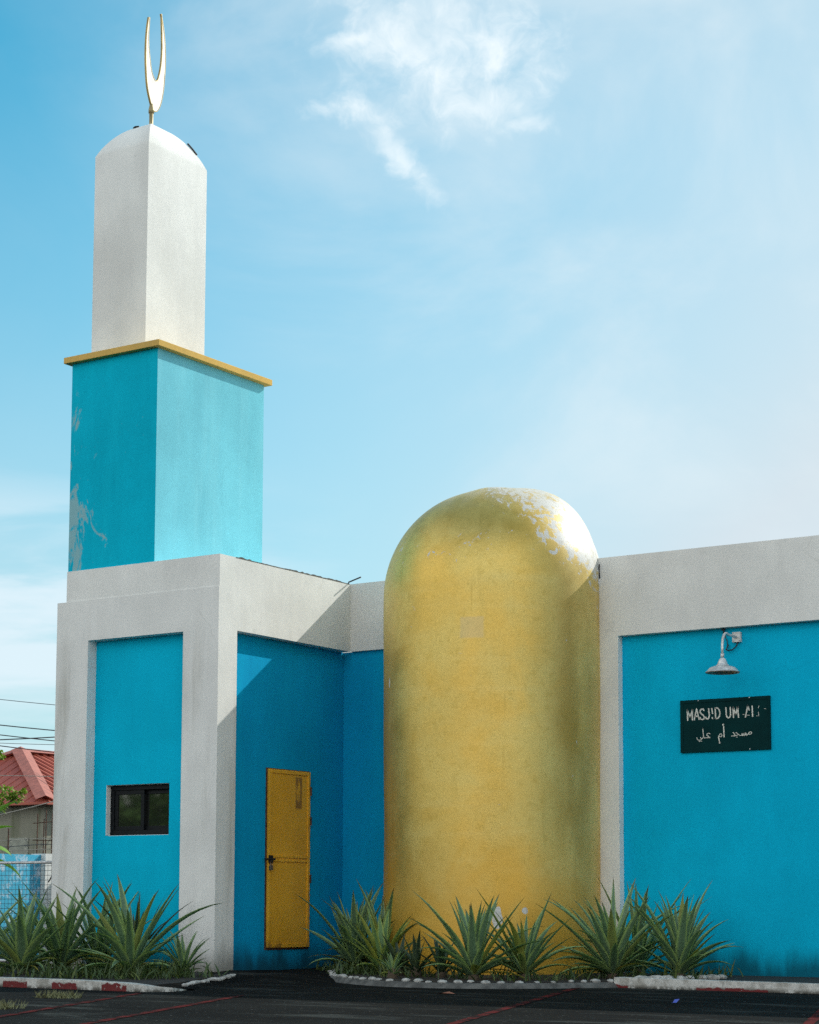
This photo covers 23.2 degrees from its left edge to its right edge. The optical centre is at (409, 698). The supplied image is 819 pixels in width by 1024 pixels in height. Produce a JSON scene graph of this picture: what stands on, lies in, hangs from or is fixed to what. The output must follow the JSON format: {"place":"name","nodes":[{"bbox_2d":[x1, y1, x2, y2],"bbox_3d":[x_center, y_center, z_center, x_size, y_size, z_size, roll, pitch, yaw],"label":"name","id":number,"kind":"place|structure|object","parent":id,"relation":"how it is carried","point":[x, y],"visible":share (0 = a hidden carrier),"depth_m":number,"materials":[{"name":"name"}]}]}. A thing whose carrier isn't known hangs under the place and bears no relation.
{"place":"outdoors","nodes":[
{"label":"outdoors","id":0,"kind":"place"},
{"bbox_2d":[0,854,51,954],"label":"boundary wall","id":1,"kind":"structure","parent":0,"point":[28,881],"depth_m":31.22,"materials":[{"name":"blue paint"}]},
{"bbox_2d":[0,829,51,853],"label":"barbed fence","id":2,"kind":"object","parent":1,"relation":"on","point":[27,845],"visible":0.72,"depth_m":33.27,"materials":[{"name":"metal"}]},
{"bbox_2d":[32,810,52,853],"bbox_3d":[-6.050,3.026,33.270,0.515,2.500,0.046,1,-6,-4],"label":"rebar stub","id":3,"kind":"object","parent":1,"relation":"on","point":[45,828],"visible":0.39,"depth_m":33.34,"materials":[{"name":"metal"}]},
{"bbox_2d":[0,801,52,814],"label":"power line","id":4,"kind":"object","parent":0,"point":[26,808],"visible":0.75,"depth_m":33.98,"materials":[{"name":"metal"}]},
{"bbox_2d":[0,746,53,854],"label":"house","id":5,"kind":"structure","parent":0,"point":[29,766],"depth_m":41.01,"materials":[{"name":"concrete"}]},
{"bbox_2d":[0,745,53,752],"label":"power line","id":6,"kind":"object","parent":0,"point":[26,749],"visible":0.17,"depth_m":42.11,"materials":[{"name":"grey metal"}]},
{"bbox_2d":[0,775,53,776],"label":"power line","id":7,"kind":"object","parent":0,"point":[20,775],"visible":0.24,"depth_m":34.04,"materials":[{"name":"metal"}]},
{"bbox_2d":[0,699,53,704],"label":"power line","id":8,"kind":"object","parent":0,"point":[27,702],"visible":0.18,"depth_m":42.21,"materials":[{"name":"grey metal"}]},
{"bbox_2d":[0,725,54,730],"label":"power line","id":9,"kind":"object","parent":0,"point":[27,727],"visible":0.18,"depth_m":42.15,"materials":[{"name":"grey metal"}]},
{"bbox_2d":[0,736,54,739],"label":"power line","id":10,"kind":"object","parent":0,"point":[27,738],"visible":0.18,"depth_m":42.13,"materials":[{"name":"grey metal"}]},
{"bbox_2d":[0,734,54,740],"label":"power line","id":11,"kind":"object","parent":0,"point":[26,737],"visible":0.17,"depth_m":42.13,"materials":[{"name":"grey metal"}]},
{"bbox_2d":[4,743,54,744],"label":"power line","id":12,"kind":"object","parent":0,"point":[35,744],"visible":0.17,"depth_m":42.12,"materials":[{"name":"grey metal"}]},
{"bbox_2d":[1,966,226,988],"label":"soil","id":13,"kind":"structure","parent":0,"point":[173,982],"depth_m":19.64,"materials":[{"name":"brown soil"}]},
{"bbox_2d":[0,894,29,954],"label":"bromeliad plant","id":14,"kind":"object","parent":13,"relation":"on","point":[5,914],"visible":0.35,"depth_m":22.10,"materials":[{"name":"green plant"}]},
{"bbox_2d":[0,885,79,973],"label":"bromeliad plant","id":15,"kind":"object","parent":13,"relation":"on","point":[21,945],"visible":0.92,"depth_m":20.96,"materials":[{"name":"green plant"}]},
{"bbox_2d":[3,877,111,966],"bbox_3d":[-3.764,2.477,21.738,1.428,1.049,1.359,3,-6,-22],"label":"bromeliad plant","id":16,"kind":"object","parent":13,"relation":"on","point":[64,936],"visible":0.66,"depth_m":21.59,"materials":[{"name":"green plant"}]},
{"bbox_2d":[34,882,151,963],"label":"bromeliad plant","id":17,"kind":"object","parent":13,"relation":"on","point":[94,943],"visible":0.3,"depth_m":22.01,"materials":[{"name":"green plant"}]},
{"bbox_2d":[0,954,232,979],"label":"ground cover","id":18,"kind":"object","parent":13,"relation":"on","point":[174,971],"visible":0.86,"depth_m":20.09,"materials":[{"name":"green plant"}]},
{"bbox_2d":[53,874,224,975],"bbox_3d":[-2.862,2.323,20.345,1.464,1.087,1.629,5,-8,-41],"label":"bromeliad plant","id":19,"kind":"object","parent":13,"relation":"on","point":[127,943],"visible":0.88,"depth_m":20.27,"materials":[{"name":"green plant"}]},
{"bbox_2d":[95,894,192,960],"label":"bromeliad plant","id":20,"kind":"object","parent":13,"relation":"on","point":[136,921],"visible":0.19,"depth_m":21.85,"materials":[{"name":"green plant"}]},
{"bbox_2d":[152,931,210,971],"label":"bromeliad plant","id":21,"kind":"object","parent":13,"relation":"on","point":[182,955],"visible":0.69,"depth_m":20.78,"materials":[{"name":"green plant"}]},
{"bbox_2d":[0,957,818,1023],"bbox_3d":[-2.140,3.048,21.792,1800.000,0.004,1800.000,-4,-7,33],"label":"parking ground","id":22,"kind":"structure","parent":0,"point":[284,1003],"depth_m":15.65,"materials":[{"name":"black asphalt"}]},
{"bbox_2d":[0,800,21,877],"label":"banana plant","id":23,"kind":"object","parent":22,"relation":"on","point":[2,807],"visible":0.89,"depth_m":27.43,"materials":[{"name":"green plant"}]},
{"bbox_2d":[0,750,27,813],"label":"sapling tree","id":24,"kind":"object","parent":22,"relation":"on","point":[12,796],"visible":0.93,"depth_m":29.36,"materials":[{"name":"green plant"}]},
{"bbox_2d":[0,998,28,1008],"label":"weed tuft","id":25,"kind":"object","parent":22,"relation":"on","point":[5,1005],"visible":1,"depth_m":15.14,"materials":[{"name":"green plant"}]},
{"bbox_2d":[35,989,82,998],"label":"weed tuft","id":26,"kind":"object","parent":22,"relation":"on","point":[53,994],"visible":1,"depth_m":16.88,"materials":[{"name":"green plant"}]},
{"bbox_2d":[0,977,185,991],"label":"kerb","id":27,"kind":"structure","parent":22,"relation":"on","point":[51,983],"depth_m":18.55,"materials":[{"name":"paint"}]},
{"bbox_2d":[186,979,235,989],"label":"kerb","id":28,"kind":"structure","parent":22,"relation":"on","point":[196,986],"depth_m":19.70,"materials":[{"name":"concrete"}]},
{"bbox_2d":[207,967,356,982],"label":"parking ramp","id":29,"kind":"structure","parent":22,"relation":"on","point":[312,975],"depth_m":20.86,"materials":[{"name":"black asphalt"}]},
{"bbox_2d":[51,14,818,976],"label":"mosque","id":30,"kind":"structure","parent":22,"relation":"on","point":[485,692],"depth_m":22.27,"materials":[{"name":"blue paint"}]},
{"bbox_2d":[0,861,51,961],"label":"fence","id":31,"kind":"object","parent":30,"relation":"attached to","point":[26,875],"depth_m":23.75,"materials":[{"name":"metal"}]},
{"bbox_2d":[106,783,168,835],"bbox_3d":[-3.071,1.278,22.878,0.952,0.587,0.168,-4,-7,33],"label":"window","id":32,"kind":"structure","parent":30,"relation":"in","point":[132,809],"depth_m":22.92,"materials":[{"name":"black glass"}]},
{"bbox_2d":[264,767,311,949],"bbox_3d":[-1.407,1.864,23.168,0.101,2.089,0.905,-4,-7,33],"label":"door","id":33,"kind":"structure","parent":30,"relation":"in","point":[288,820],"depth_m":23.19,"materials":[{"name":"paint"}]},
{"bbox_2d":[705,628,741,674],"bbox_3d":[3.395,-0.530,21.320,0.370,0.535,0.595,-4,-7,33],"label":"wall lamp","id":34,"kind":"object","parent":30,"relation":"attached to","point":[722,667],"visible":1,"depth_m":21.26,"materials":[{"name":"white metal"}]},
{"bbox_2d":[680,695,770,752],"bbox_3d":[3.415,0.281,21.560,1.055,0.576,0.030,-4,-7,33],"label":"name sign","id":35,"kind":"object","parent":30,"relation":"attached to","point":[727,724],"visible":1,"depth_m":21.55,"materials":[{"name":"metal"}]},
{"bbox_2d":[330,976,617,988],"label":"kerb","id":36,"kind":"structure","parent":22,"relation":"on","point":[408,984],"depth_m":19.21,"materials":[{"name":"grey concrete"}]},
{"bbox_2d":[481,980,489,983],"bbox_3d":[0.727,2.723,19.095,0.082,0.048,0.094,2,-6,-15],"label":"edging stone","id":37,"kind":"object","parent":36,"relation":"on","point":[485,982],"visible":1,"depth_m":19.06,"materials":[{"name":"white stone"}]},
{"bbox_2d":[614,977,818,993],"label":"kerb","id":38,"kind":"structure","parent":22,"relation":"on","point":[711,985],"depth_m":18.75,"materials":[{"name":"paint"}]},
{"bbox_2d":[0,0,818,751],"label":"sky","id":39,"kind":"structure","parent":0,"point":[568,250],"materials":[{"name":"blue"}]},
{"bbox_2d":[338,973,818,982],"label":"soil","id":40,"kind":"structure","parent":0,"point":[737,978],"depth_m":20.05,"materials":[{"name":"brown soil"}]},
{"bbox_2d":[295,883,394,968],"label":"bromeliad plant","id":41,"kind":"object","parent":40,"relation":"on","point":[345,950],"visible":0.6,"depth_m":22.11,"materials":[{"name":"green plant"}]},
{"bbox_2d":[324,879,415,965],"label":"bromeliad plant","id":42,"kind":"object","parent":40,"relation":"on","point":[383,913],"visible":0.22,"depth_m":21.87,"materials":[{"name":"green plant"}]},
{"bbox_2d":[343,904,422,971],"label":"bromeliad plant","id":43,"kind":"object","parent":40,"relation":"on","point":[377,940],"visible":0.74,"depth_m":21.24,"materials":[{"name":"green plant"}]},
{"bbox_2d":[377,949,409,978],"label":"bromeliad plant","id":44,"kind":"object","parent":40,"relation":"on","point":[392,968],"visible":0.98,"depth_m":19.93,"materials":[{"name":"green plant"}]},
{"bbox_2d":[375,934,423,975],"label":"bromeliad plant","id":45,"kind":"object","parent":40,"relation":"on","point":[391,949],"visible":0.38,"depth_m":20.92,"materials":[{"name":"green plant"}]},
{"bbox_2d":[392,931,435,976],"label":"bromeliad plant","id":46,"kind":"object","parent":40,"relation":"on","point":[413,956],"visible":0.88,"depth_m":20.48,"materials":[{"name":"green plant"}]},
{"bbox_2d":[415,937,459,977],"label":"bromeliad plant","id":47,"kind":"object","parent":40,"relation":"on","point":[443,971],"visible":0.62,"depth_m":20.26,"materials":[{"name":"green plant"}]},
{"bbox_2d":[410,892,541,980],"bbox_3d":[0.612,2.398,19.660,1.407,1.006,1.473,-4,-7,33],"label":"bromeliad plant","id":48,"kind":"object","parent":40,"relation":"on","point":[472,960],"visible":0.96,"depth_m":19.55,"materials":[{"name":"green plant"}]},
{"bbox_2d":[304,958,742,982],"bbox_3d":[0.879,2.810,20.883,4.731,0.208,2.868,-4,-7,33],"label":"ground cover","id":49,"kind":"object","parent":40,"relation":"on","point":[346,968],"visible":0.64,"depth_m":20.37,"materials":[{"name":"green plant"}]},
{"bbox_2d":[477,890,588,979],"bbox_3d":[1.101,2.340,19.783,1.139,0.938,1.040,-4,-7,33],"label":"bromeliad plant","id":50,"kind":"object","parent":40,"relation":"on","point":[529,954],"visible":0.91,"depth_m":19.72,"materials":[{"name":"green plant"}]},
{"bbox_2d":[590,979,600,982],"bbox_3d":[1.811,2.752,19.419,0.079,0.044,0.105,3,-7,-26],"label":"edging stone","id":51,"kind":"object","parent":40,"relation":"on","point":[596,980],"visible":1,"depth_m":19.39,"materials":[{"name":"white stone"}]},
{"bbox_2d":[535,877,679,978],"bbox_3d":[2.107,2.384,20.280,1.436,1.157,1.411,-4,-7,33],"label":"bromeliad plant","id":52,"kind":"object","parent":40,"relation":"on","point":[609,939],"visible":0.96,"depth_m":20.13,"materials":[{"name":"green plant"}]},
{"bbox_2d":[635,975,649,977],"bbox_3d":[2.267,2.748,19.515,0.176,0.074,0.125,-6,-8,44],"label":"edging stone","id":53,"kind":"object","parent":40,"relation":"on","point":[639,976],"visible":0.41,"depth_m":19.48,"materials":[{"name":"white stone"}]},
{"bbox_2d":[580,873,707,973],"bbox_3d":[2.473,2.413,21.177,1.449,1.089,1.175,0,-6,2],"label":"bromeliad plant","id":54,"kind":"object","parent":40,"relation":"on","point":[637,928],"visible":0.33,"depth_m":21.00,"materials":[{"name":"green plant"}]},
{"bbox_2d":[649,975,663,977],"bbox_3d":[2.420,2.756,19.587,0.120,0.076,0.168,5,-8,-41],"label":"edging stone","id":55,"kind":"object","parent":40,"relation":"on","point":[655,976],"visible":0.45,"depth_m":19.56,"materials":[{"name":"white stone"}]},
{"bbox_2d":[623,881,738,976],"bbox_3d":[2.690,2.342,20.191,1.413,1.029,1.250,0,-6,4],"label":"bromeliad plant","id":56,"kind":"object","parent":40,"relation":"on","point":[684,932],"visible":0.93,"depth_m":20.07,"materials":[{"name":"green plant"}]},
{"bbox_2d":[697,975,707,979],"bbox_3d":[2.934,2.796,19.955,0.088,0.057,0.106,4,-7,-33],"label":"edging stone","id":57,"kind":"object","parent":40,"relation":"on","point":[703,977],"visible":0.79,"depth_m":19.92,"materials":[{"name":"white stone"}]},
{"bbox_2d":[706,974,719,978],"bbox_3d":[3.049,2.808,20.067,0.160,0.063,0.099,0,-6,5],"label":"edging stone","id":58,"kind":"object","parent":40,"relation":"on","point":[711,976],"visible":0.86,"depth_m":20.03,"materials":[{"name":"white stone"}]},
{"bbox_2d":[719,974,726,978],"bbox_3d":[3.158,2.819,20.171,0.123,0.053,0.090,-1,-6,12],"label":"edging stone","id":59,"kind":"object","parent":40,"relation":"on","point":[722,976],"visible":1,"depth_m":20.13,"materials":[{"name":"white stone"}]}
]}

